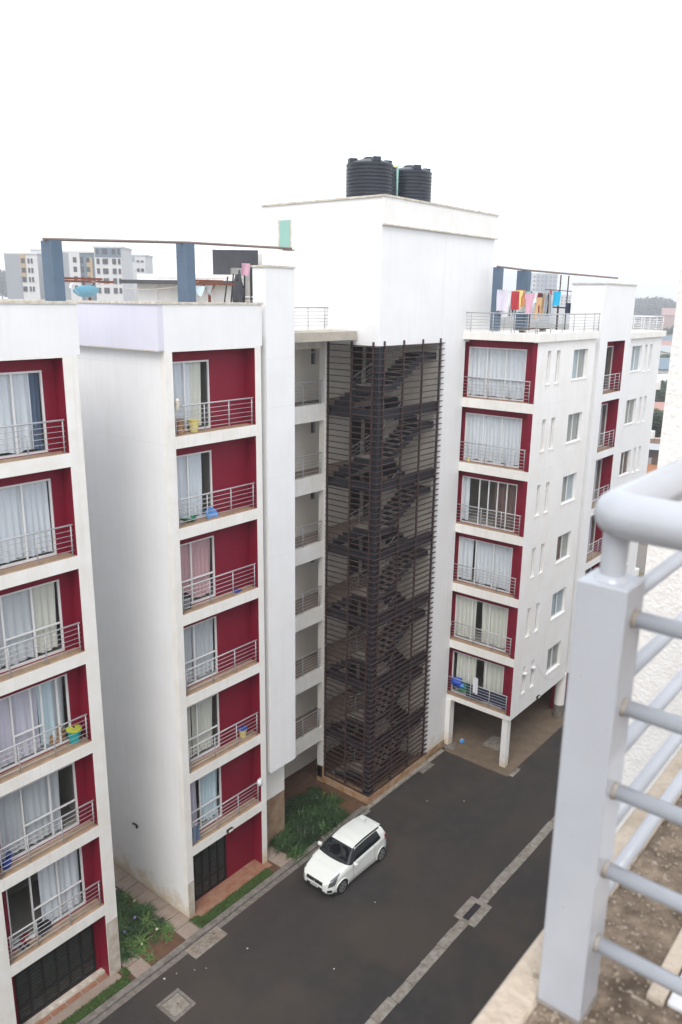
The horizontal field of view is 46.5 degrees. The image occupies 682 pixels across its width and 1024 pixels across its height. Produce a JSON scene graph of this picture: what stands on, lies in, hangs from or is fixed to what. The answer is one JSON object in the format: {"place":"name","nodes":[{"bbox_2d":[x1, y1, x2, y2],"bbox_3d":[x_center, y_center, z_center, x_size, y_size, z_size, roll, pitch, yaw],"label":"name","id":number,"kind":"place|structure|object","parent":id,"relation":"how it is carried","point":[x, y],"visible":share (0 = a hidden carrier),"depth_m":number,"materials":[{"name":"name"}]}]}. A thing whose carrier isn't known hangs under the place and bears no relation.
{"place":"outdoors","nodes":[
{"label":"outdoors","id":0,"kind":"place"},
{"bbox_2d":[3,252,44,299],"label":"apartment block","id":1,"kind":"structure","parent":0,"point":[24,276],"depth_m":267.87,"materials":[{"name":"paint"}]},
{"bbox_2d":[35,918,51,936],"bbox_3d":[-9.316,12.979,24.812,0.340,0.290,0.420,8,17,26],"label":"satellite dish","id":2,"kind":"object","parent":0,"point":[44,926],"visible":0.65,"depth_m":24.73,"materials":[{"name":"grey"}]},
{"bbox_2d":[62,251,96,300],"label":"apartment block","id":3,"kind":"structure","parent":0,"point":[80,264],"depth_m":267.09,"materials":[{"name":"paint"}]},
{"bbox_2d":[57,975,131,1023],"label":"grass","id":4,"kind":"structure","parent":0,"point":[98,1000],"depth_m":25.75,"materials":[{"name":"plant"}]},
{"bbox_2d":[92,246,133,300],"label":"apartment block","id":5,"kind":"structure","parent":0,"point":[113,263],"depth_m":266.16,"materials":[{"name":"paint"}]},
{"bbox_2d":[132,254,152,300],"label":"apartment block","id":6,"kind":"structure","parent":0,"point":[142,263],"depth_m":297.23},
{"bbox_2d":[114,864,199,939],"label":"path","id":7,"kind":"structure","parent":0,"point":[185,929],"depth_m":29.99,"materials":[{"name":"concrete"}]},
{"bbox_2d":[175,418,184,434],"bbox_3d":[-5.189,-2.743,25.387,0.370,0.471,0.380,13,19,38],"label":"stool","id":8,"kind":"object","parent":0,"point":[179,422],"visible":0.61,"depth_m":25.28,"materials":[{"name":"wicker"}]},
{"bbox_2d":[182,592,190,609],"bbox_3d":[-5.345,3.043,26.910,0.440,0.500,0.332,-12,19,-39],"label":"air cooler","id":9,"kind":"object","parent":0,"point":[187,601],"visible":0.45,"depth_m":26.84,"materials":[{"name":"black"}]},
{"bbox_2d":[188,914,205,928],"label":"grass","id":10,"kind":"structure","parent":0,"point":[196,917],"depth_m":29.09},
{"bbox_2d":[120,846,291,977],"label":"path","id":11,"kind":"structure","parent":0,"point":[138,967],"depth_m":27.44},
{"bbox_2d":[195,868,273,926],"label":"grass","id":12,"kind":"structure","parent":0,"point":[232,898],"depth_m":30.29,"materials":[{"name":"plant"}]},
{"bbox_2d":[76,728,438,1023],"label":"courtyard floor","id":13,"kind":"structure","parent":0,"point":[310,768],"depth_m":39.02,"materials":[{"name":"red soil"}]},
{"bbox_2d":[0,301,120,1023],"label":"apartment block","id":14,"kind":"structure","parent":13,"relation":"on","point":[55,832],"depth_m":23.26,"materials":[{"name":"paint"}]},
{"bbox_2d":[0,851,12,869],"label":"bucket","id":15,"kind":"object","parent":14,"relation":"on","point":[8,861],"visible":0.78,"depth_m":23.21,"materials":[{"name":"blue plastic"}]},
{"bbox_2d":[13,932,36,943],"bbox_3d":[-9.780,13.159,24.519,0.735,0.126,0.368,-12,20,-39],"label":"cloth heap","id":16,"kind":"object","parent":14,"relation":"on","point":[23,939],"visible":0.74,"depth_m":24.53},
{"bbox_2d":[14,924,96,1023],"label":"grille door","id":17,"kind":"structure","parent":14,"relation":"in","point":[58,971],"depth_m":25.53,"materials":[{"name":"black metal"}]},
{"bbox_2d":[50,723,65,745],"bbox_3d":[-8.669,6.772,24.213,0.166,0.612,0.480,14,20,41],"label":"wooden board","id":18,"kind":"object","parent":14,"relation":"on","point":[57,739],"visible":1,"depth_m":24.21,"materials":[{"name":"brown wood"}]},
{"bbox_2d":[66,724,81,743],"bbox_3d":[-8.176,6.800,24.330,0.470,0.505,0.470,13,19,38],"label":"bucket","id":19,"kind":"object","parent":14,"relation":"on","point":[73,732],"visible":0.82,"depth_m":24.21,"materials":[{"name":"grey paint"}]},
{"bbox_2d":[44,972,121,1023],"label":"porch floor","id":20,"kind":"structure","parent":13,"relation":"on","point":[78,1003],"depth_m":25.83,"materials":[{"name":"tile"}]},
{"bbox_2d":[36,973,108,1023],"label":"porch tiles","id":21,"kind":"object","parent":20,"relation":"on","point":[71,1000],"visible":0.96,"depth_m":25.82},
{"bbox_2d":[23,967,104,1023],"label":"step","id":22,"kind":"structure","parent":21,"relation":"on","point":[61,1000],"depth_m":25.80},
{"bbox_2d":[115,886,184,978],"bbox_3d":[-8.399,15.004,29.165,5.600,0.070,2.200,13,19,38],"label":"planting bed","id":23,"kind":"object","parent":13,"relation":"on","point":[161,949],"visible":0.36,"depth_m":28.05,"materials":[{"name":"red soil"}]},
{"bbox_2d":[117,899,131,919],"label":"strap leaf plant","id":24,"kind":"object","parent":23,"relation":"on","point":[119,909],"visible":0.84,"depth_m":29.41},
{"bbox_2d":[118,919,133,945],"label":"strap leaf plant","id":25,"kind":"object","parent":23,"relation":"on","point":[122,930],"visible":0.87,"depth_m":28.52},
{"bbox_2d":[119,944,140,964],"bbox_3d":[-7.428,15.348,27.554,1.052,0.347,0.933,-3,15,-13],"label":"strap leaf plant","id":26,"kind":"object","parent":23,"relation":"on","point":[125,954],"visible":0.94,"depth_m":27.48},
{"bbox_2d":[122,899,146,916],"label":"strap leaf plant","id":27,"kind":"object","parent":23,"relation":"on","point":[132,910],"visible":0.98,"depth_m":29.42,"materials":[{"name":"green plant"}]},
{"bbox_2d":[119,928,155,952],"bbox_3d":[-7.109,15.212,28.017,1.117,0.533,1.280,14,20,41],"label":"strap leaf plant","id":28,"kind":"object","parent":23,"relation":"on","point":[138,942],"visible":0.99,"depth_m":27.97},
{"bbox_2d":[133,920,154,939],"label":"strap leaf plant","id":29,"kind":"object","parent":23,"relation":"on","point":[143,930],"visible":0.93,"depth_m":28.47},
{"bbox_2d":[136,899,159,917],"bbox_3d":[-7.175,14.833,29.474,1.184,0.346,1.138,-8,17,-29],"label":"strap leaf plant","id":30,"kind":"object","parent":23,"relation":"on","point":[147,908],"visible":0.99,"depth_m":29.48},
{"bbox_2d":[133,907,164,931],"bbox_3d":[-7.070,14.980,28.924,1.100,0.474,1.261,-13,20,-41],"label":"strap leaf plant","id":31,"kind":"object","parent":23,"relation":"on","point":[146,919],"visible":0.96,"depth_m":28.93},
{"bbox_2d":[150,914,165,930],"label":"strap leaf plant","id":32,"kind":"object","parent":23,"relation":"on","point":[160,920],"visible":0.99,"depth_m":29.00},
{"bbox_2d":[152,918,170,935],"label":"strap leaf plant","id":33,"kind":"object","parent":23,"relation":"on","point":[153,927],"visible":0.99,"depth_m":28.75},
{"bbox_2d":[160,922,177,937],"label":"strap leaf plant","id":34,"kind":"object","parent":23,"relation":"on","point":[168,928],"visible":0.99,"depth_m":28.64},
{"bbox_2d":[190,859,271,918],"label":"porch floor","id":35,"kind":"structure","parent":13,"relation":"on","point":[216,895],"depth_m":30.87,"materials":[{"name":"tile"}]},
{"bbox_2d":[284,770,320,803],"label":"corridor ground floor","id":36,"kind":"structure","parent":13,"relation":"on","point":[296,782],"depth_m":37.51,"materials":[{"name":"tile"}]},
{"bbox_2d":[269,783,363,857],"bbox_3d":[-1.440,13.523,35.040,2.550,0.070,4.800,13,19,38],"label":"planting bed","id":37,"kind":"object","parent":13,"relation":"on","point":[351,804],"visible":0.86,"depth_m":36.12,"materials":[{"name":"red soil"}]},
{"bbox_2d":[267,830,287,850],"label":"strap leaf plant","id":38,"kind":"object","parent":37,"relation":"on","point":[276,844],"visible":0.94,"depth_m":33.22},
{"bbox_2d":[267,837,294,854],"bbox_3d":[-2.474,13.912,33.131,1.282,0.384,1.136,-2,15,-12],"label":"strap leaf plant","id":39,"kind":"object","parent":37,"relation":"on","point":[280,847],"visible":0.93,"depth_m":33.06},
{"bbox_2d":[286,803,309,820],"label":"strap leaf plant","id":40,"kind":"object","parent":37,"relation":"on","point":[301,813],"visible":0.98,"depth_m":34.97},
{"bbox_2d":[286,842,309,864],"bbox_3d":[-1.849,14.040,32.669,1.147,0.401,1.294,-12,20,-39],"label":"strap leaf plant","id":41,"kind":"object","parent":37,"relation":"on","point":[294,853],"visible":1,"depth_m":32.60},
{"bbox_2d":[290,824,314,847],"bbox_3d":[-1.556,13.799,33.474,1.226,0.682,1.406,3,15,7],"label":"strap leaf plant","id":42,"kind":"object","parent":37,"relation":"on","point":[302,839],"visible":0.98,"depth_m":33.44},
{"bbox_2d":[295,797,322,812],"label":"strap leaf plant","id":43,"kind":"object","parent":37,"relation":"on","point":[307,803],"visible":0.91,"depth_m":35.64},
{"bbox_2d":[311,790,330,811],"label":"strap leaf plant","id":44,"kind":"object","parent":37,"relation":"on","point":[321,800],"visible":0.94,"depth_m":35.89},
{"bbox_2d":[313,806,342,824],"bbox_3d":[-0.625,13.441,34.911,1.304,0.596,1.138,-2,15,-10],"label":"strap leaf plant","id":45,"kind":"object","parent":37,"relation":"on","point":[326,817],"visible":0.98,"depth_m":34.83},
{"bbox_2d":[324,797,343,813],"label":"strap leaf plant","id":46,"kind":"object","parent":37,"relation":"on","point":[331,807],"visible":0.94,"depth_m":35.50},
{"bbox_2d":[327,790,346,809],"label":"strap leaf plant","id":47,"kind":"object","parent":37,"relation":"on","point":[335,797],"visible":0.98,"depth_m":36.09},
{"bbox_2d":[327,810,348,826],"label":"strap leaf plant","id":48,"kind":"object","parent":37,"relation":"on","point":[337,821],"visible":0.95,"depth_m":34.77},
{"bbox_2d":[0,194,666,918],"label":"apartment block","id":49,"kind":"structure","parent":13,"relation":"on","point":[354,384],"depth_m":32.64,"materials":[{"name":"paint"}]},
{"bbox_2d":[69,283,98,299],"bbox_3d":[-9.046,-7.212,27.869,0.846,1.540,1.187,13,19,38],"label":"satellite dish","id":50,"kind":"object","parent":49,"relation":"on","point":[86,291],"visible":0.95,"depth_m":27.60,"materials":[{"name":"blue"}]},
{"bbox_2d":[64,277,113,299],"bbox_3d":[-9.033,-7.473,28.552,1.900,1.830,0.150,-13,20,-41],"label":"clothes post","id":51,"kind":"object","parent":49,"relation":"on","point":[84,280],"visible":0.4,"depth_m":28.28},
{"bbox_2d":[41,238,294,301],"bbox_3d":[-4.881,-7.002,24.974,0.500,3.039,9.652,13,19,38],"label":"roof pergola","id":52,"kind":"object","parent":49,"relation":"on","point":[53,268],"visible":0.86,"depth_m":23.01,"materials":[{"name":"blue paint"}]},
{"bbox_2d":[119,273,245,301],"bbox_3d":[-6.556,-9.036,33.949,4.750,2.120,3.800,1,15,0],"label":"roof room","id":53,"kind":"object","parent":49,"relation":"on","point":[156,283],"visible":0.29,"depth_m":32.74,"materials":[{"name":"white paint"}]},
{"bbox_2d":[188,419,199,431],"bbox_3d":[-4.783,-2.812,25.800,0.382,0.400,0.382,13,19,38],"label":"bucket","id":54,"kind":"object","parent":49,"relation":"on","point":[191,422],"visible":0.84,"depth_m":25.69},
{"bbox_2d":[192,824,199,842],"bbox_3d":[-5.251,11.675,28.819,0.105,0.640,0.300,13,19,38],"label":"patterned cloth","id":55,"kind":"object","parent":49,"relation":"hanging from","point":[196,833],"visible":1,"depth_m":28.77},
{"bbox_2d":[193,835,226,900],"bbox_3d":[-5.159,13.601,30.291,0.100,2.120,2.010,13,19,38],"label":"grille door","id":56,"kind":"structure","parent":49,"relation":"in","point":[209,865],"depth_m":30.45,"materials":[{"name":"black metal"}]},
{"bbox_2d":[196,279,234,301],"bbox_3d":[-4.551,-7.097,27.449,2.100,1.790,0.150,-13,20,-41],"label":"clothes post","id":57,"kind":"object","parent":49,"relation":"on","point":[202,282],"visible":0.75,"depth_m":27.33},
{"bbox_2d":[195,249,261,302],"bbox_3d":[-4.760,-10.013,35.599,3.000,3.240,3.435,1,15,2],"label":"roof room","id":58,"kind":"object","parent":49,"relation":"on","point":[218,262],"visible":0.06,"depth_m":34.06,"materials":[{"name":"white paint"}]},
{"bbox_2d":[224,267,251,302],"bbox_3d":[-4.119,-8.363,31.024,1.260,2.406,0.455,1,15,-1],"label":"roof clutter","id":59,"kind":"object","parent":49,"relation":"on","point":[238,292],"visible":0.49,"depth_m":30.86,"materials":[{"name":"black"}]},
{"bbox_2d":[241,263,249,275],"bbox_3d":[-3.409,-8.671,28.410,0.105,0.437,0.420,13,19,38],"label":"towel","id":60,"kind":"object","parent":49,"relation":"hanging from","point":[245,269],"visible":1,"depth_m":28.41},
{"bbox_2d":[278,219,290,246],"bbox_3d":[-2.327,-11.486,32.831,0.720,1.160,0.030,13,19,38],"label":"window","id":61,"kind":"structure","parent":49,"relation":"in","point":[284,226],"depth_m":32.82,"materials":[{"name":"teal"}]},
{"bbox_2d":[346,156,393,196],"bbox_3d":[1.128,-13.153,31.388,1.862,1.615,1.862,13,19,38],"label":"water tank","id":62,"kind":"object","parent":49,"relation":"on","point":[373,175],"visible":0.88,"depth_m":30.66,"materials":[{"name":"black plastic"}]},
{"bbox_2d":[392,165,431,201],"bbox_3d":[2.851,-13.612,33.189,1.862,1.615,1.862,13,19,38],"label":"water tank","id":63,"kind":"object","parent":49,"relation":"on","point":[414,181],"visible":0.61,"depth_m":32.41,"materials":[{"name":"black plastic"}]},
{"bbox_2d":[451,676,463,687],"bbox_3d":[5.866,8.556,39.955,0.838,0.541,0.461,13,19,38],"label":"cloth bundle","id":64,"kind":"object","parent":49,"relation":"on","point":[457,683],"visible":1,"depth_m":39.83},
{"bbox_2d":[465,682,505,708],"bbox_3d":[7.148,9.037,39.010,2.300,0.740,0.107,13,19,38],"label":"railing","id":65,"kind":"object","parent":49,"relation":"hanging from","point":[487,696],"visible":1,"depth_m":38.97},
{"bbox_2d":[499,290,559,329],"bbox_3d":[8.649,-9.246,36.356,0.052,1.850,5.930,13,19,38],"label":"washing line","id":66,"kind":"object","parent":49,"relation":"on","point":[529,315],"visible":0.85,"depth_m":36.77,"materials":[{"name":"grey paint"}]},
{"bbox_2d":[496,290,507,310],"bbox_3d":[6.975,-9.141,34.313,0.625,0.898,0.107,-8,17,-29],"label":"towel","id":67,"kind":"object","parent":66,"relation":"hanging from","point":[502,301],"visible":1,"depth_m":34.28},
{"bbox_2d":[511,291,519,309],"bbox_3d":[7.681,-9.315,35.004,0.525,0.806,0.108,-11,19,-37],"label":"towel","id":68,"kind":"object","parent":66,"relation":"hanging from","point":[514,300],"visible":1,"depth_m":34.96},
{"bbox_2d":[524,293,534,312],"bbox_3d":[8.524,-9.435,35.927,0.563,0.910,0.095,-7,17,-26],"label":"shirt","id":69,"kind":"object","parent":66,"relation":"hanging from","point":[529,298],"visible":0.92,"depth_m":35.90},
{"bbox_2d":[534,297,541,318],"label":"trousers","id":70,"kind":"object","parent":66,"relation":"hanging from","point":[538,302],"visible":0.89,"depth_m":36.94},
{"bbox_2d":[544,295,550,313],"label":"trousers","id":71,"kind":"object","parent":66,"relation":"hanging from","point":[549,309],"visible":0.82,"depth_m":38.57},
{"bbox_2d":[552,292,560,305],"bbox_3d":[10.337,-10.203,38.003,0.438,0.675,0.107,-7,17,-26],"label":"towel","id":72,"kind":"object","parent":66,"relation":"hanging from","point":[556,298],"visible":1,"depth_m":37.99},
{"bbox_2d":[516,327,549,332],"bbox_3d":[8.672,-8.202,35.783,0.300,0.170,2.700,13,19,38],"label":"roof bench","id":73,"kind":"object","parent":49,"relation":"on","point":[522,330],"visible":0.98,"depth_m":35.21,"materials":[{"name":"grey concrete"}]},
{"bbox_2d":[546,643,559,675],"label":"window","id":74,"kind":"structure","parent":49,"relation":"in","point":[552,657],"depth_m":41.47,"materials":[{"name":"glass"}]},
{"bbox_2d":[490,266,617,330],"bbox_3d":[10.458,-10.308,38.595,9.322,2.869,0.856,-11,19,-37],"label":"roof pergola","id":75,"kind":"object","parent":49,"relation":"on","point":[523,281],"visible":0.72,"depth_m":36.80,"materials":[{"name":"blue paint"}]},
{"bbox_2d":[550,588,564,620],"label":"window","id":76,"kind":"structure","parent":49,"relation":"in","point":[557,597],"depth_m":40.73,"materials":[{"name":"glass"}]},
{"bbox_2d":[555,532,569,564],"bbox_3d":[11.037,1.746,39.696,0.269,1.415,1.680,13,19,38],"label":"window","id":77,"kind":"structure","parent":49,"relation":"in","point":[562,552],"depth_m":39.90,"materials":[{"name":"glass"}]},
{"bbox_2d":[560,473,574,505],"bbox_3d":[10.994,-1.191,38.978,0.480,1.470,1.700,13,19,38],"label":"window","id":78,"kind":"structure","parent":49,"relation":"in","point":[567,487],"depth_m":39.18,"materials":[{"name":"glass"}]},
{"bbox_2d":[566,412,580,444],"bbox_3d":[11.114,-4.049,38.143,0.269,1.415,1.680,13,19,38],"label":"window","id":79,"kind":"structure","parent":49,"relation":"in","point":[572,418],"depth_m":38.30,"materials":[{"name":"glass"}]},
{"bbox_2d":[571,349,585,380],"bbox_3d":[11.153,-6.946,37.367,0.268,1.415,1.680,13,19,38],"label":"window","id":80,"kind":"structure","parent":49,"relation":"in","point":[579,355],"depth_m":37.59,"materials":[{"name":"glass"}]},
{"bbox_2d":[619,450,628,477],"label":"window","id":81,"kind":"structure","parent":49,"relation":"in","point":[624,460],"depth_m":46.61,"materials":[{"name":"glass"}]},
{"bbox_2d":[624,399,634,425],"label":"window","id":82,"kind":"structure","parent":49,"relation":"in","point":[629,414],"depth_m":45.86,"materials":[{"name":"glass"}]},
{"bbox_2d":[630,346,640,372],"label":"window","id":83,"kind":"structure","parent":49,"relation":"in","point":[635,350],"depth_m":45.06,"materials":[{"name":"glass"}]},
{"bbox_2d":[98,698,565,1023],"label":"road","id":84,"kind":"structure","parent":0,"point":[459,831],"depth_m":29.14,"materials":[{"name":"asphalt"}]},
{"bbox_2d":[156,988,196,1021],"bbox_3d":[-5.341,15.988,25.750,0.940,0.054,0.900,13,19,38],"label":"manhole cover","id":85,"kind":"object","parent":84,"relation":"on","point":[176,1007],"visible":1,"depth_m":25.73,"materials":[{"name":"grey concrete"}]},
{"bbox_2d":[185,926,226,958],"bbox_3d":[-4.789,15.316,28.264,0.595,0.067,1.480,13,19,38],"label":"gully pit","id":86,"kind":"object","parent":84,"relation":"on","point":[205,943],"visible":1,"depth_m":28.23,"materials":[{"name":"concrete"}]},
{"bbox_2d":[90,809,369,1023],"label":"gutter strip","id":87,"kind":"object","parent":84,"relation":"on","point":[126,998],"visible":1,"depth_m":27.77,"materials":[{"name":"grey concrete"}]},
{"bbox_2d":[303,815,385,895],"bbox_3d":[0.175,13.601,31.823,2.063,1.625,3.749,13,19,39],"label":"parked car","id":88,"kind":"object","parent":84,"relation":"on","point":[342,857],"visible":1,"depth_m":31.32,"materials":[{"name":"white paint"}]},
{"bbox_2d":[365,816,554,1023],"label":"drain channel","id":89,"kind":"object","parent":84,"relation":"on","point":[389,1004],"visible":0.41,"depth_m":28.48,"materials":[{"name":"concrete"}]},
{"bbox_2d":[454,896,491,927],"bbox_3d":[4.965,15.059,29.867,0.900,0.102,1.330,13,19,38],"label":"storm drain","id":90,"kind":"object","parent":84,"relation":"on","point":[472,911],"visible":1,"depth_m":29.83,"materials":[{"name":"concrete"}]},
{"bbox_2d":[0,0,681,305],"label":"sky","id":91,"kind":"structure","parent":0,"point":[159,120],"materials":[{"name":"white"}]},
{"bbox_2d":[366,306,661,805],"bbox_3d":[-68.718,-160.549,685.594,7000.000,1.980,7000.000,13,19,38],"label":"ground","id":92,"kind":"structure","parent":0,"point":[559,327],"depth_m":784.84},
{"bbox_2d":[0,269,7,298],"bbox_3d":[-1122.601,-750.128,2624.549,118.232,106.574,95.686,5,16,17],"label":"tree","id":93,"kind":"object","parent":92,"relation":"on","point":[3,276],"visible":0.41,"depth_m":2596.06,"materials":[{"name":"plant"}]},
{"bbox_2d":[77,805,366,1023],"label":"kerb","id":94,"kind":"structure","parent":92,"relation":"on","point":[101,1009],"depth_m":28.56,"materials":[{"name":"grey concrete"}]},
{"bbox_2d":[366,747,444,809],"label":"kerb","id":95,"kind":"structure","parent":92,"relation":"on","point":[399,783],"depth_m":37.94,"materials":[{"name":"concrete"}]},
{"bbox_2d":[418,762,433,773],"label":"step slab","id":96,"kind":"structure","parent":92,"relation":"on","point":[425,768],"depth_m":38.91,"materials":[{"name":"grey concrete"}]},
{"bbox_2d":[439,701,564,776],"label":"undercroft floor","id":97,"kind":"structure","parent":92,"relation":"on","point":[535,726],"depth_m":42.12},
{"bbox_2d":[482,735,500,750],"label":"manhole cover","id":98,"kind":"object","parent":97,"relation":"on","point":[493,742],"visible":0.71,"depth_m":41.12,"materials":[{"name":"concrete"}]},
{"bbox_2d":[534,688,550,705],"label":"wall","id":99,"kind":"structure","parent":92,"relation":"on","point":[544,699],"depth_m":45.77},
{"bbox_2d":[633,298,646,324],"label":"tree","id":100,"kind":"object","parent":92,"relation":"on","point":[637,305],"visible":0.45,"depth_m":825.91,"materials":[{"name":"plant"}]},
{"bbox_2d":[639,301,659,325],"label":"tree","id":101,"kind":"object","parent":92,"relation":"on","point":[645,309],"visible":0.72,"depth_m":810.05,"materials":[{"name":"plant"}]},
{"bbox_2d":[655,379,666,401],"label":"tree","id":102,"kind":"object","parent":92,"relation":"on","point":[661,393],"visible":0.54,"depth_m":172.83,"materials":[{"name":"green plant"}]},
{"bbox_2d":[658,357,669,373],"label":"house","id":103,"kind":"structure","parent":92,"relation":"on","point":[663,368],"depth_m":229.50,"materials":[{"name":"white paint"}]},
{"bbox_2d":[660,345,670,357],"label":"house","id":104,"kind":"structure","parent":92,"relation":"on","point":[665,348],"depth_m":290.15,"materials":[{"name":"white paint"}]},
{"bbox_2d":[655,298,675,320],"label":"tree","id":105,"kind":"object","parent":92,"relation":"on","point":[667,303],"visible":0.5,"depth_m":791.31,"materials":[{"name":"plant"}]},
{"bbox_2d":[660,308,675,328],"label":"house","id":106,"kind":"structure","parent":92,"relation":"on","point":[669,315],"depth_m":732.42,"materials":[{"name":"pink paint"}]},
{"bbox_2d":[528,273,557,321],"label":"apartment block","id":107,"kind":"structure","parent":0,"point":[541,282],"depth_m":895.30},
{"bbox_2d":[549,295,571,323],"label":"apartment block","id":108,"kind":"structure","parent":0,"point":[562,303],"depth_m":853.88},
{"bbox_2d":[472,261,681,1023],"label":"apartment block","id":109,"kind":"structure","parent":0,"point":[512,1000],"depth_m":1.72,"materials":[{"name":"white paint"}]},
{"bbox_2d":[524,800,681,1023],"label":"grit","id":110,"kind":"object","parent":109,"relation":"on","point":[535,975],"visible":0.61,"depth_m":1.59,"materials":[{"name":"gravel"}]},
{"bbox_2d":[535,458,681,1023],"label":"railing","id":111,"kind":"object","parent":109,"relation":"on","point":[596,800],"visible":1,"depth_m":1.28,"materials":[{"name":"metal"}]},
{"bbox_2d":[636,544,647,572],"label":"pavement","id":112,"kind":"structure","parent":0,"point":[641,557],"depth_m":71.59,"materials":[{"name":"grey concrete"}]},
{"bbox_2d":[646,464,656,473],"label":"yard","id":113,"kind":"structure","parent":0,"point":[651,467],"depth_m":111.12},
{"bbox_2d":[648,443,659,464],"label":"house","id":114,"kind":"structure","parent":113,"relation":"on","point":[653,454],"depth_m":112.95,"materials":[{"name":"white paint"}]},
{"bbox_2d":[651,411,662,437],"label":"tree","id":115,"kind":"object","parent":113,"relation":"on","point":[657,421],"visible":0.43,"depth_m":122.76,"materials":[{"name":"green plant"}]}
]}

